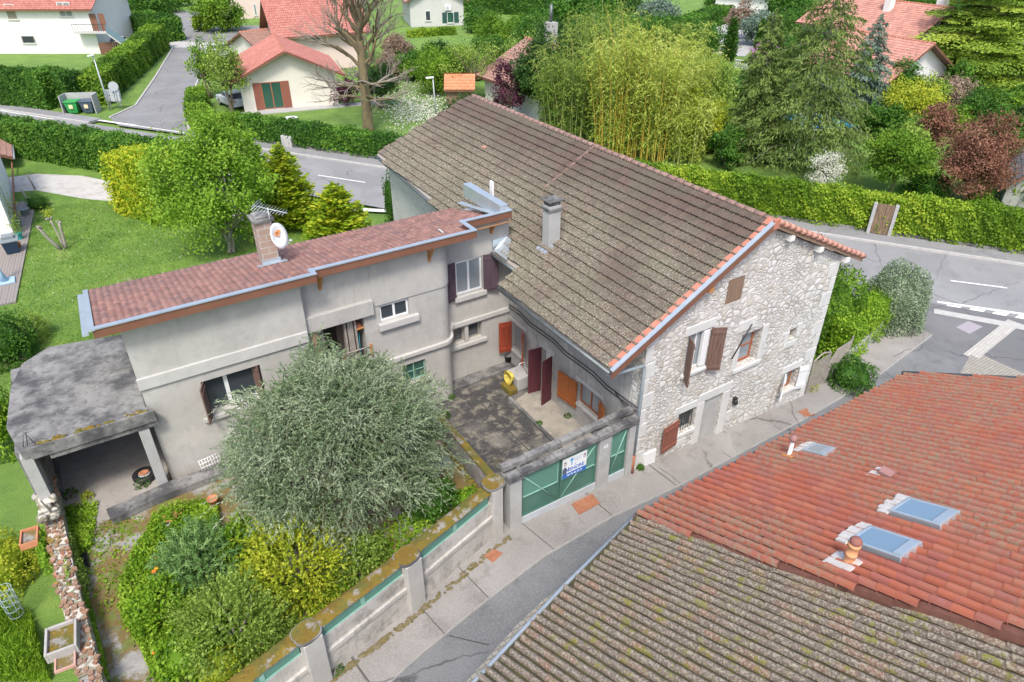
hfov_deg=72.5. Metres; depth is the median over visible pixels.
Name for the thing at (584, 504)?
pavement patch
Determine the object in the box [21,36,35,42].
window
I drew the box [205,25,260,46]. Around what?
yard
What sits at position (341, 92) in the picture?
flowering shrub
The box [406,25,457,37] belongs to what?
hedge
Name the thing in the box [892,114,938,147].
leafy shrub
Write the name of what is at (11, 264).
wooden deck
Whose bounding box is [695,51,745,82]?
leafy shrub
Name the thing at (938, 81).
leafy tree
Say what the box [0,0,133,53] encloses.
white house
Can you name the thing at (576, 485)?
metal gate
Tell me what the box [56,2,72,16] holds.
window
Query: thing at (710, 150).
leafy shrub
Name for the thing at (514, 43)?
leafy tree
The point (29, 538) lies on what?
clay planter
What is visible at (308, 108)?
terrace paving
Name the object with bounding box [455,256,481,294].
window
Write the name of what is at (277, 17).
two storey house
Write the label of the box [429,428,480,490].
garden wall
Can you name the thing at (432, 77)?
street lamp
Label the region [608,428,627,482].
metal gate
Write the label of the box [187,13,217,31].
leafy shrub
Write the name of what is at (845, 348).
slatted panel
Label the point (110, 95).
letter boxes
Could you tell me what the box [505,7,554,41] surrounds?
leafy tree
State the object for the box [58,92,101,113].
bin shelter
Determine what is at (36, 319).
lawn shrub
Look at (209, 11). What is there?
leafy tree
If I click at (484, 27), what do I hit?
leafy tree
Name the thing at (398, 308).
window
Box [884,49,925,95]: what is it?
leafy tree
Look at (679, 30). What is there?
leafy tree
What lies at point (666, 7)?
leafy tree
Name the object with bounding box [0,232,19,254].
dark barbecue
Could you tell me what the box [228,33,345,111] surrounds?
bungalow
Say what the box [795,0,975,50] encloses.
terracotta roof house
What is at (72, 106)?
wheelie bin
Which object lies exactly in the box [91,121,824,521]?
ground
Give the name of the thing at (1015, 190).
leafy shrub
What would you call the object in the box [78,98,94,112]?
wheelie bin
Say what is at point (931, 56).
terracotta roof wing
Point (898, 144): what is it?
lime tree
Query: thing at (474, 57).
leafy tree
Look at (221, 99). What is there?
parked car
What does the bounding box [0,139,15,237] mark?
neighbour house
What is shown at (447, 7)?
air conditioner
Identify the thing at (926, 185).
leafy shrub
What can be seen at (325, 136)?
hedge
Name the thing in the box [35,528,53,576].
ivy
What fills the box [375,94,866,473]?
stone house
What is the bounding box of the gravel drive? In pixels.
[9,174,249,221]
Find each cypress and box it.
[721,16,739,60]
[753,18,766,49]
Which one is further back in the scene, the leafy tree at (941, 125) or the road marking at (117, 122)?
the road marking at (117, 122)
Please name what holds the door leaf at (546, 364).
in the stone house at (675, 313)
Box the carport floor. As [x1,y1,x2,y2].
[59,427,170,531]
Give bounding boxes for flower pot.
[0,183,21,227]
[6,207,25,239]
[18,207,29,215]
[138,469,148,475]
[163,511,176,523]
[206,494,217,505]
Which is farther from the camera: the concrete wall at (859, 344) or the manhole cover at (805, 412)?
the concrete wall at (859, 344)
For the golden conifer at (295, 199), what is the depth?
41.41 m
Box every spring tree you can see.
[182,34,219,98]
[196,20,250,111]
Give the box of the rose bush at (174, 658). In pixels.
[145,615,239,681]
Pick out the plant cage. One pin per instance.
(5, 607)
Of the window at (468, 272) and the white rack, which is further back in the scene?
the window at (468, 272)
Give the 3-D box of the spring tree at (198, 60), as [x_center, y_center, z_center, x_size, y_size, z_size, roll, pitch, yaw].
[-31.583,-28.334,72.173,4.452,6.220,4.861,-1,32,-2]
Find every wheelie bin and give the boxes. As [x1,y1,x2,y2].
[62,99,81,112]
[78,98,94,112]
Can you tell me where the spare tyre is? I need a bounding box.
[132,466,154,483]
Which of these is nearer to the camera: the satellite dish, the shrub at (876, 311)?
the satellite dish
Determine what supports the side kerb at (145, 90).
on the meadow
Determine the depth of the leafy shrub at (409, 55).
79.88 m
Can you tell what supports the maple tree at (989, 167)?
on the meadow
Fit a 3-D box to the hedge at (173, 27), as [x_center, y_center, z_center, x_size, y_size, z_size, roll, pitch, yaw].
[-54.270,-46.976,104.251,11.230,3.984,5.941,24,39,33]
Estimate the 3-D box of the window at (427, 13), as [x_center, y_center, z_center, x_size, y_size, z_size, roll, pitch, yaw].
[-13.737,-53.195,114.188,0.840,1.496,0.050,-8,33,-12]
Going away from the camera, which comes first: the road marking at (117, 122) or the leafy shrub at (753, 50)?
the road marking at (117, 122)
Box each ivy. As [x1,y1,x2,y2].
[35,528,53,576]
[62,532,89,621]
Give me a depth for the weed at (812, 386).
29.28 m
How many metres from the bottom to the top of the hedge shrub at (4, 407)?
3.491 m
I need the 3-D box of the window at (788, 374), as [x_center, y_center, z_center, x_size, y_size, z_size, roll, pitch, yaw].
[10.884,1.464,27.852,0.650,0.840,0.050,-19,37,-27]
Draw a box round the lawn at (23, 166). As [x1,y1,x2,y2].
[0,156,319,464]
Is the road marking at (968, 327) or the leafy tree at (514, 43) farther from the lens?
the leafy tree at (514, 43)
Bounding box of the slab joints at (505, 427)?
[455,390,541,461]
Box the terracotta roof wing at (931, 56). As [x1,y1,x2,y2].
[803,28,953,104]
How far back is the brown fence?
94.14 m
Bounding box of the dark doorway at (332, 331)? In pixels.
[323,326,338,356]
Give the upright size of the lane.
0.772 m
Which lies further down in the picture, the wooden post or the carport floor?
the carport floor
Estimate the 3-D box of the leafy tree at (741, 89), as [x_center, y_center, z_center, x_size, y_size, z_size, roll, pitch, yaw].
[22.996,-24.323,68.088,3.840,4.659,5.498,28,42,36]
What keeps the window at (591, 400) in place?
in the stone house at (675, 313)
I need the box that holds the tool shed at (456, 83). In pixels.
[443,73,474,103]
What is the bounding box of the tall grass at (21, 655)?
[0,601,50,681]
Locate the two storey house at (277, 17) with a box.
[259,0,371,67]
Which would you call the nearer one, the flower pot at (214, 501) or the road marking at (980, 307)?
the flower pot at (214, 501)
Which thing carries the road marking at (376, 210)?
on the road
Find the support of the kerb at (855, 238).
on the road
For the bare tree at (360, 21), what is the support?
on the meadow
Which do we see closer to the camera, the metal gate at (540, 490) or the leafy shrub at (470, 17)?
the metal gate at (540, 490)
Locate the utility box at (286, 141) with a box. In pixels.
[280,135,293,146]
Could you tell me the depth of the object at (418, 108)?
69.65 m
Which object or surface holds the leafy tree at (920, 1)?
on the meadow
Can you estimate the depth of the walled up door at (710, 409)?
25.85 m
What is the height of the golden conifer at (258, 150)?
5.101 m
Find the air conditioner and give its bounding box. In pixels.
[445,5,450,10]
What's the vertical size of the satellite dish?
0.823 m
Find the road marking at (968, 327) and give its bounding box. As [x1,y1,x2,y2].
[956,321,981,333]
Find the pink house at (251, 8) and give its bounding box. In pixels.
[228,0,259,18]
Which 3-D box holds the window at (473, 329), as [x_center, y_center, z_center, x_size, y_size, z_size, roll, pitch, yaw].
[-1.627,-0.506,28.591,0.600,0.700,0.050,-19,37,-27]
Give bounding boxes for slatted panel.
[822,336,853,382]
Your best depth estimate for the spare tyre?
22.63 m
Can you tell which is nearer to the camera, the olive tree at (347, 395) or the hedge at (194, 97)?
the olive tree at (347, 395)
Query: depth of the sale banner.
22.37 m
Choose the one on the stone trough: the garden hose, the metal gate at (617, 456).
the garden hose
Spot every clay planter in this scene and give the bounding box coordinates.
[19,525,40,550]
[54,651,76,673]
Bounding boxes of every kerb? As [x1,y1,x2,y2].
[0,108,1023,265]
[109,47,198,128]
[508,396,562,448]
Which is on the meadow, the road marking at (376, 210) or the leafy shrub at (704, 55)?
the leafy shrub at (704, 55)
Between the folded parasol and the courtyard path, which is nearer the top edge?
the folded parasol
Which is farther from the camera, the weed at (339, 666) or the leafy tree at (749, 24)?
the leafy tree at (749, 24)
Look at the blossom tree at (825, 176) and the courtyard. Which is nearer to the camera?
the courtyard
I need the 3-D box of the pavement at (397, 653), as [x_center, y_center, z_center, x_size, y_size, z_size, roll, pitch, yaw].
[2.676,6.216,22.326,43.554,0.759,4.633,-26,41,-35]
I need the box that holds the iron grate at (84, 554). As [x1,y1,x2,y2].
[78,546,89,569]
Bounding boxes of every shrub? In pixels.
[0,309,38,372]
[0,386,15,462]
[0,525,40,606]
[11,308,56,345]
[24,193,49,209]
[116,571,196,642]
[160,563,303,681]
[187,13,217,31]
[192,637,248,681]
[207,510,269,577]
[230,505,358,627]
[317,528,391,593]
[328,75,359,105]
[353,54,403,107]
[372,48,404,78]
[377,31,415,54]
[393,45,423,81]
[398,44,444,80]
[398,474,460,526]
[407,35,475,96]
[417,37,453,52]
[440,91,488,110]
[450,483,477,508]
[460,1,501,33]
[470,32,522,62]
[506,13,530,35]
[667,7,745,51]
[671,39,723,69]
[673,84,735,160]
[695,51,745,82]
[699,139,721,151]
[706,122,749,171]
[710,91,739,126]
[749,42,782,63]
[811,263,868,367]
[818,281,902,363]
[824,350,879,398]
[851,99,911,138]
[856,256,933,338]
[891,164,956,198]
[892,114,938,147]
[941,71,981,107]
[941,104,976,137]
[961,185,997,203]
[982,87,1023,119]
[999,132,1023,156]
[1000,166,1023,201]
[1009,81,1023,94]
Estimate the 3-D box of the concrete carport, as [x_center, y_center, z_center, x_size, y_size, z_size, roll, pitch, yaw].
[-13.834,2.626,22.924,3.780,4.062,5.796,-19,37,-27]
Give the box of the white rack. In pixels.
[198,452,219,470]
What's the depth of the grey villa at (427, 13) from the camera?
114.41 m
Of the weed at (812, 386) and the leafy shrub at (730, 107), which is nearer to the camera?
the weed at (812, 386)
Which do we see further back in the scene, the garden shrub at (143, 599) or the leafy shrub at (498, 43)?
the leafy shrub at (498, 43)
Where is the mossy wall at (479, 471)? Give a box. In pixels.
[436,415,503,518]
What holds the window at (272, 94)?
in the bungalow
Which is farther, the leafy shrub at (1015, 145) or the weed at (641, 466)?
the leafy shrub at (1015, 145)
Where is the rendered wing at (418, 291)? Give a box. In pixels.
[77,180,512,479]
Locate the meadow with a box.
[0,0,1022,210]
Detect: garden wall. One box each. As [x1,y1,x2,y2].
[226,473,505,681]
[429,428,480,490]
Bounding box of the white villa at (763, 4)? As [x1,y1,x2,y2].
[715,0,784,15]
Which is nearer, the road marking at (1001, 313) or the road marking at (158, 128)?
the road marking at (1001, 313)
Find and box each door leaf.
[528,347,541,393]
[541,356,552,405]
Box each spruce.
[708,7,796,167]
[727,0,881,178]
[824,13,894,124]
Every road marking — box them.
[0,110,51,118]
[97,120,134,125]
[135,125,183,132]
[318,175,364,182]
[354,208,385,211]
[937,301,1023,314]
[951,280,1006,287]
[956,321,981,333]
[969,307,984,311]
[992,311,1008,315]
[1015,314,1023,318]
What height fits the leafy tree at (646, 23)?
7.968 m
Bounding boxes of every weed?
[63,487,78,499]
[79,489,93,502]
[133,475,149,490]
[332,663,344,677]
[563,413,571,418]
[636,463,644,470]
[805,381,819,392]
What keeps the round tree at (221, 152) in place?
on the lawn at (23, 166)
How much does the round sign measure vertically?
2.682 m
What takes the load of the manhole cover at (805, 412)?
on the pavement at (397, 653)
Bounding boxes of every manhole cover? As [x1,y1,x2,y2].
[484,549,502,561]
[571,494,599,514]
[798,408,814,416]
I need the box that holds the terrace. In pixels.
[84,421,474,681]
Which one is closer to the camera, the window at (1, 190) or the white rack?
the white rack
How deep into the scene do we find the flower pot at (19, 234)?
41.23 m
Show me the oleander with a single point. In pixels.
(188, 544)
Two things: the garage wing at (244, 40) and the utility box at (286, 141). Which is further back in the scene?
the garage wing at (244, 40)
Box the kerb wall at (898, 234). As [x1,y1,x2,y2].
[249,138,1023,253]
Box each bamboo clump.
[526,29,616,141]
[546,0,658,124]
[573,5,678,157]
[620,21,709,162]
[653,20,729,119]
[659,85,725,166]
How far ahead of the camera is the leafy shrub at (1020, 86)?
67.73 m
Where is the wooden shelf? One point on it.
(359, 326)
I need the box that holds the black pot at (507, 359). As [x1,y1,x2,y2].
[504,352,510,362]
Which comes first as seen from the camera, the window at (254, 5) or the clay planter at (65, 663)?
the clay planter at (65, 663)
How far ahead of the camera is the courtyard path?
27.12 m
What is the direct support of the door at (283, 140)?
in the utility box at (286, 141)
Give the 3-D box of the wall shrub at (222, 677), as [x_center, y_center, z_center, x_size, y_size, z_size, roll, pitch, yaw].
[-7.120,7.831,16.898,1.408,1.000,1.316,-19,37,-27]
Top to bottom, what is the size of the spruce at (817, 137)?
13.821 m
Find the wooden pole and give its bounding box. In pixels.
[39,500,51,511]
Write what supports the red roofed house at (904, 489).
on the ground at (377, 217)
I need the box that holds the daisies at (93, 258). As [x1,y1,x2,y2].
[31,199,220,316]
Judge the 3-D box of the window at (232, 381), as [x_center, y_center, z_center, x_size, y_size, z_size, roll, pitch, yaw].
[-8.771,1.379,22.765,1.100,1.260,0.050,-19,37,-27]
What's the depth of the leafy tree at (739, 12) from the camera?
102.29 m
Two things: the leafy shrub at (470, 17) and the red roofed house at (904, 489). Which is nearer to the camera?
the red roofed house at (904, 489)
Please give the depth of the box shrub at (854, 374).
29.11 m
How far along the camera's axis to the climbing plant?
44.17 m
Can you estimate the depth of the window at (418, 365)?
26.61 m
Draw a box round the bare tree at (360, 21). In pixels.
[285,0,420,130]
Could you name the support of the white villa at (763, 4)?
on the meadow
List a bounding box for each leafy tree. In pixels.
[128,0,189,13]
[171,0,193,5]
[183,0,254,32]
[436,35,505,93]
[444,39,486,71]
[469,4,521,41]
[489,56,527,112]
[504,28,540,50]
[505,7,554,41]
[505,18,586,121]
[538,21,579,46]
[540,0,612,21]
[544,16,587,47]
[565,0,640,47]
[593,0,642,14]
[620,1,684,53]
[635,0,685,17]
[650,14,712,60]
[686,61,740,107]
[702,0,715,8]
[722,0,758,35]
[728,71,760,107]
[738,8,774,42]
[760,0,822,20]
[774,0,819,40]
[778,23,831,65]
[871,113,935,177]
[880,73,955,118]
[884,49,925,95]
[904,0,936,3]
[907,67,958,110]
[912,100,961,148]
[918,0,972,13]
[942,57,983,93]
[957,81,1022,128]
[965,120,1016,156]
[990,109,1023,140]
[1010,99,1023,128]
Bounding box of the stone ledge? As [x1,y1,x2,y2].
[106,462,232,524]
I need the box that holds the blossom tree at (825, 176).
[804,147,850,184]
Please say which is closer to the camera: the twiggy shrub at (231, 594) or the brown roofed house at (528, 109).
the twiggy shrub at (231, 594)
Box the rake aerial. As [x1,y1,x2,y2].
[251,199,287,225]
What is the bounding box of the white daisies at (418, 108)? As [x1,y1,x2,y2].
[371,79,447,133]
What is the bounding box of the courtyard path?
[515,390,590,446]
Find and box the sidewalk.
[0,105,1023,262]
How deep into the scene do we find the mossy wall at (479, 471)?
24.20 m
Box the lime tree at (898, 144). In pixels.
[855,126,947,193]
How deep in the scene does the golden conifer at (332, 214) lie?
40.02 m
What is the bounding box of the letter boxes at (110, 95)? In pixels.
[105,89,121,108]
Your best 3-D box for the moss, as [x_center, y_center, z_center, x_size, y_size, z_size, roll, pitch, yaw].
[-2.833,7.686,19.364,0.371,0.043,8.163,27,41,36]
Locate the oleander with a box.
[144,513,247,610]
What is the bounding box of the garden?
[0,460,78,681]
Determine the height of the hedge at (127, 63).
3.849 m
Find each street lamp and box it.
[87,54,110,109]
[425,76,436,113]
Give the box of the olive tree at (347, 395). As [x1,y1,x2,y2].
[199,322,478,571]
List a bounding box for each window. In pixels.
[0,184,11,216]
[3,4,18,19]
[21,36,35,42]
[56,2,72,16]
[222,367,257,402]
[253,4,256,15]
[260,81,284,108]
[379,299,408,320]
[403,359,424,379]
[425,11,430,20]
[447,12,453,22]
[451,327,462,342]
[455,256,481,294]
[468,322,478,336]
[515,324,523,353]
[580,383,600,414]
[683,331,701,370]
[737,331,753,361]
[781,371,791,386]
[936,21,945,35]
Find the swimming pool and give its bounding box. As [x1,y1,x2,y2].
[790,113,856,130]
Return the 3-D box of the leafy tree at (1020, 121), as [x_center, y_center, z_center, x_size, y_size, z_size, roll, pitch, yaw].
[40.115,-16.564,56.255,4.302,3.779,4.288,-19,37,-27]
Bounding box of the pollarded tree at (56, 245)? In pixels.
[36,205,67,249]
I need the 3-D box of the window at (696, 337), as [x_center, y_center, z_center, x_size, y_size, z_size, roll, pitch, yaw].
[6.099,0.276,23.424,0.920,1.460,0.050,-19,37,-27]
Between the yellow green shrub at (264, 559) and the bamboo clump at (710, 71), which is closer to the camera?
the yellow green shrub at (264, 559)
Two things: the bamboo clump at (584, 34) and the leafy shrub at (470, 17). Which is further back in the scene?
the leafy shrub at (470, 17)
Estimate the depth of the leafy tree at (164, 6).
126.20 m
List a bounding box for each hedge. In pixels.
[0,64,57,109]
[0,112,220,185]
[29,64,82,107]
[75,22,169,105]
[98,140,182,226]
[130,9,185,41]
[182,84,251,138]
[229,110,405,158]
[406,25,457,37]
[464,0,551,15]
[615,4,734,37]
[636,157,1023,253]
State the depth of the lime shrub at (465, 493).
21.68 m
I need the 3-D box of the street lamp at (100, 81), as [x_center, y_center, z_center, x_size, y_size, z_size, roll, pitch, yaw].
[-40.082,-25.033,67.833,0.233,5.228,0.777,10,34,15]
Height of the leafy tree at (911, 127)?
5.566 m
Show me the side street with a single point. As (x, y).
(160, 105)
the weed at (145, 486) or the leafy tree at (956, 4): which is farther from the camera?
the leafy tree at (956, 4)
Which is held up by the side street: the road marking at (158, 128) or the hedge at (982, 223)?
the road marking at (158, 128)
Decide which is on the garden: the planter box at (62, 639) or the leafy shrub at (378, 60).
the planter box at (62, 639)
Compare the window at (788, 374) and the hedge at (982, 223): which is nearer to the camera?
the window at (788, 374)
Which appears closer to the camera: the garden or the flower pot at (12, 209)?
the garden
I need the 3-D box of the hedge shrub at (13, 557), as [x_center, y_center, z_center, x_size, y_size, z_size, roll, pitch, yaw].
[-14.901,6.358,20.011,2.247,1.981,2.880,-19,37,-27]
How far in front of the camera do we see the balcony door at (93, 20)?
92.71 m
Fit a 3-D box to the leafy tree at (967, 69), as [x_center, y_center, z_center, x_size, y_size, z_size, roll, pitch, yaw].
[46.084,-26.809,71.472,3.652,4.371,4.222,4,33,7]
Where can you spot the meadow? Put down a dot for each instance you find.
(132, 94)
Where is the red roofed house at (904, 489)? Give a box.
[633,371,1023,647]
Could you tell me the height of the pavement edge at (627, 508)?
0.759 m
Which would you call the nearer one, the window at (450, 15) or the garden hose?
the garden hose
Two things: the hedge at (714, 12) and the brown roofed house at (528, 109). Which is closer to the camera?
the brown roofed house at (528, 109)
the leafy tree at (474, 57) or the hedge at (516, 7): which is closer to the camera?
the leafy tree at (474, 57)
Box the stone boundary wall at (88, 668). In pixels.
[31,464,108,681]
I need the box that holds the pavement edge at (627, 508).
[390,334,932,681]
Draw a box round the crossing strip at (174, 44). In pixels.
[169,41,207,47]
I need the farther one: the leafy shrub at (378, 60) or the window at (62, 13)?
the window at (62, 13)
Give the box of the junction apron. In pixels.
[852,290,1023,372]
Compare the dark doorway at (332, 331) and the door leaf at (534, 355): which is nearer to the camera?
the dark doorway at (332, 331)
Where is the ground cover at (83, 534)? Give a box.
[40,482,455,681]
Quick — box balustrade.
[734,59,762,72]
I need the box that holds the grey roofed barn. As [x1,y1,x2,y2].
[471,514,1023,681]
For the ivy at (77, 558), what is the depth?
19.21 m
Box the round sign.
[108,82,119,108]
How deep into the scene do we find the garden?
20.65 m
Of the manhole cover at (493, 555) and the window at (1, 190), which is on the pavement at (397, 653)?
the manhole cover at (493, 555)
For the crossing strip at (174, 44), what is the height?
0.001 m
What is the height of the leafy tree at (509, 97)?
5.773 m
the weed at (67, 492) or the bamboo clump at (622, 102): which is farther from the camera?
the bamboo clump at (622, 102)
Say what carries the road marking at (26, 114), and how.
on the road
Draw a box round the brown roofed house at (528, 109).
[475,4,622,119]
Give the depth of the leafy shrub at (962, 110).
60.74 m
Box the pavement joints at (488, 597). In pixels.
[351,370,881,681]
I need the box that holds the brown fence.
[98,42,120,54]
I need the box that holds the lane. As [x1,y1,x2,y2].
[393,336,968,681]
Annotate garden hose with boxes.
[504,362,526,384]
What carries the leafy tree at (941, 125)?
on the meadow
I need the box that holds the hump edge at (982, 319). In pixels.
[934,309,1023,329]
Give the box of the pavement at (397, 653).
[332,324,931,681]
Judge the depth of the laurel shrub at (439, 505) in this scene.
21.03 m
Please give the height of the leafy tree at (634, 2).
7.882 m
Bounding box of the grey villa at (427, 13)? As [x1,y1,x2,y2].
[402,0,468,26]
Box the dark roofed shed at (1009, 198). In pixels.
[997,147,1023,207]
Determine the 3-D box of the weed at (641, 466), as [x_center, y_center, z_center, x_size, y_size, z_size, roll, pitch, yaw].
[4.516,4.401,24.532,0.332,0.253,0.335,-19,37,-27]
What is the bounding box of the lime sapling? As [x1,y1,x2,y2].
[259,491,296,554]
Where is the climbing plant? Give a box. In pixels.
[381,166,393,222]
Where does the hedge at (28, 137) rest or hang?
on the lawn at (23, 166)
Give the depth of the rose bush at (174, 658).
16.80 m
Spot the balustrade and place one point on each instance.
(736, 63)
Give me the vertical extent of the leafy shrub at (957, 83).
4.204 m
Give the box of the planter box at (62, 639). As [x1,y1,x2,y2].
[44,618,79,663]
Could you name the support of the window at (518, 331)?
in the stone house at (675, 313)
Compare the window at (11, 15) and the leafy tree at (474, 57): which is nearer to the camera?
the leafy tree at (474, 57)
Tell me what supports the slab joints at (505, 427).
on the courtyard
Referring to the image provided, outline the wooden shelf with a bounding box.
[352,321,363,329]
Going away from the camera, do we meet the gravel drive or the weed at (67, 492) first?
the weed at (67, 492)
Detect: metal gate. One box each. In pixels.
[522,460,559,522]
[558,442,597,505]
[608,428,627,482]
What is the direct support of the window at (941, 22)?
in the terracotta roof house at (906, 19)
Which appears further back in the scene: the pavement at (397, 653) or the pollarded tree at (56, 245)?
the pollarded tree at (56, 245)
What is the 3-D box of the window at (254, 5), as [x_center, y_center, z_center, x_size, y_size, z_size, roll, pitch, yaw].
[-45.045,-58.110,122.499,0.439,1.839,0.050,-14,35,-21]
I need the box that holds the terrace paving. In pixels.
[240,101,384,114]
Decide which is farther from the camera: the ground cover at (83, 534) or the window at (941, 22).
the window at (941, 22)
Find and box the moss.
[330,535,511,681]
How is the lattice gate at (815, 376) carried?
on the pavement at (397, 653)
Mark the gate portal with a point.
(600, 430)
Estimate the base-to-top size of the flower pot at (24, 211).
0.420 m
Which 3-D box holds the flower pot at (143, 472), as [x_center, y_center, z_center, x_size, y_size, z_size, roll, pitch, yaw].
[-12.039,4.309,22.827,0.318,0.120,0.318,-19,37,-27]
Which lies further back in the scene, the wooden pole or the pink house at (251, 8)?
the pink house at (251, 8)
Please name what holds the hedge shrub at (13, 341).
on the lawn at (23, 166)
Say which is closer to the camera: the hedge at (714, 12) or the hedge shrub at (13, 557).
the hedge shrub at (13, 557)
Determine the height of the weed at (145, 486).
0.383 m
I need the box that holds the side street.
[110,11,206,133]
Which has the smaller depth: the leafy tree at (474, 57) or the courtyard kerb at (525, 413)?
the courtyard kerb at (525, 413)
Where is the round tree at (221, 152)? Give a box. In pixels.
[130,105,283,258]
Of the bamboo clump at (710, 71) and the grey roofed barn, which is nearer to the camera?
the grey roofed barn
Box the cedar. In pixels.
[908,0,1023,91]
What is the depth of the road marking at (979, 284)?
37.96 m
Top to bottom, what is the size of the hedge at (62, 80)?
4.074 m
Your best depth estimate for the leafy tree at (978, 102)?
61.47 m
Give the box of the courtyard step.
[453,362,514,391]
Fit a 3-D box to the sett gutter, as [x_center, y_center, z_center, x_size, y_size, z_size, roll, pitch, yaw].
[18.252,1.869,30.071,16.961,0.001,0.600,-23,39,-32]
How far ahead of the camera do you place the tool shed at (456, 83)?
69.32 m
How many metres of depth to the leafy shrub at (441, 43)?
87.01 m
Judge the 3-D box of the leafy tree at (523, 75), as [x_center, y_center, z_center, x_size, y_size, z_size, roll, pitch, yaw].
[2.830,-24.372,63.555,7.310,8.697,7.276,-19,37,-27]
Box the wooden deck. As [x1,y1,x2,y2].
[0,201,34,305]
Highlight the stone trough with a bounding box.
[501,364,527,395]
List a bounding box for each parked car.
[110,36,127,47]
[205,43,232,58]
[216,89,243,108]
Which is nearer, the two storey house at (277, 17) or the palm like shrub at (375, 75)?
the palm like shrub at (375, 75)
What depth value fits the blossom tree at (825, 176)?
48.74 m
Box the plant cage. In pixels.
[0,583,25,620]
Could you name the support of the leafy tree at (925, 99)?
on the meadow
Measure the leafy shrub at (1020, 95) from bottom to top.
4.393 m
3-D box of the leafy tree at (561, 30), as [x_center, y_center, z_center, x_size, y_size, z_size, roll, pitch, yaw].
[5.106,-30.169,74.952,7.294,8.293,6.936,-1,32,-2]
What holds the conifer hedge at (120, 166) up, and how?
on the lawn at (23, 166)
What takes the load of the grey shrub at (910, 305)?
on the junction apron
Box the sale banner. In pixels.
[562,450,586,478]
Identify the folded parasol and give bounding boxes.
[0,269,15,285]
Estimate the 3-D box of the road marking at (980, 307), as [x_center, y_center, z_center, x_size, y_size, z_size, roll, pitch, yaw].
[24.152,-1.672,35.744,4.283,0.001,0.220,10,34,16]
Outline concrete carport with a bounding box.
[6,334,167,500]
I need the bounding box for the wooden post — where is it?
[26,174,35,188]
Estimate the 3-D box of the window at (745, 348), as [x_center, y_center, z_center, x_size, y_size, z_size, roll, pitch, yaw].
[8.340,0.133,25.185,0.900,1.340,0.050,-19,37,-27]
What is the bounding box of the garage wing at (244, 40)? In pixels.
[227,28,270,53]
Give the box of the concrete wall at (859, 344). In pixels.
[840,320,884,360]
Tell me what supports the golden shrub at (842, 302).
on the junction apron
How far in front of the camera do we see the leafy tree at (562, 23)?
89.11 m
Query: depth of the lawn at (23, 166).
40.15 m
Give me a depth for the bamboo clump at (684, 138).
53.98 m
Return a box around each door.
[88,14,106,30]
[281,137,290,146]
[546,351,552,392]
[698,394,720,438]
[866,202,899,235]
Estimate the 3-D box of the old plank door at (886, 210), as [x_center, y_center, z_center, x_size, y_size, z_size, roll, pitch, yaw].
[22.763,-7.477,42.894,1.400,2.000,0.200,13,35,20]
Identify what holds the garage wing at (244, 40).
on the meadow
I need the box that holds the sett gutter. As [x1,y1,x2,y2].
[964,319,1019,357]
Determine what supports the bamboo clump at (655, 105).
on the meadow
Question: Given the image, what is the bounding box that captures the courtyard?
[422,373,557,476]
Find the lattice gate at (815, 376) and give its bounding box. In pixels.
[804,351,830,393]
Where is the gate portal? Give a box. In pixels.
[500,406,639,529]
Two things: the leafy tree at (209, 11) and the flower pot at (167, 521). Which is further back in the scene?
the leafy tree at (209, 11)
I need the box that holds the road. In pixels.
[0,110,1023,316]
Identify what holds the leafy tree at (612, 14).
on the meadow
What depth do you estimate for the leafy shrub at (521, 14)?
105.36 m
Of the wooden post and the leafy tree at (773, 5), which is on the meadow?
the leafy tree at (773, 5)
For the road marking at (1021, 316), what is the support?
on the road
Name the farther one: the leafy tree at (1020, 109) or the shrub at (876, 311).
the leafy tree at (1020, 109)
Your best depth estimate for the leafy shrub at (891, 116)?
60.71 m
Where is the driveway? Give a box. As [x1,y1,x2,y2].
[710,23,753,56]
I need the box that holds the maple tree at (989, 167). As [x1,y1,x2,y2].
[935,107,1023,202]
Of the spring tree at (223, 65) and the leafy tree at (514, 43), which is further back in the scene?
the leafy tree at (514, 43)
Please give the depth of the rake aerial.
22.50 m
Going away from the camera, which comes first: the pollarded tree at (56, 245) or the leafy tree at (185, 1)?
the pollarded tree at (56, 245)
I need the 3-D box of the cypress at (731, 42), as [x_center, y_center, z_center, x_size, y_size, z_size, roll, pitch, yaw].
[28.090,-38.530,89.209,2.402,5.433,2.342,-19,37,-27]
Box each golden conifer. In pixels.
[234,141,267,212]
[253,141,319,229]
[300,181,372,241]

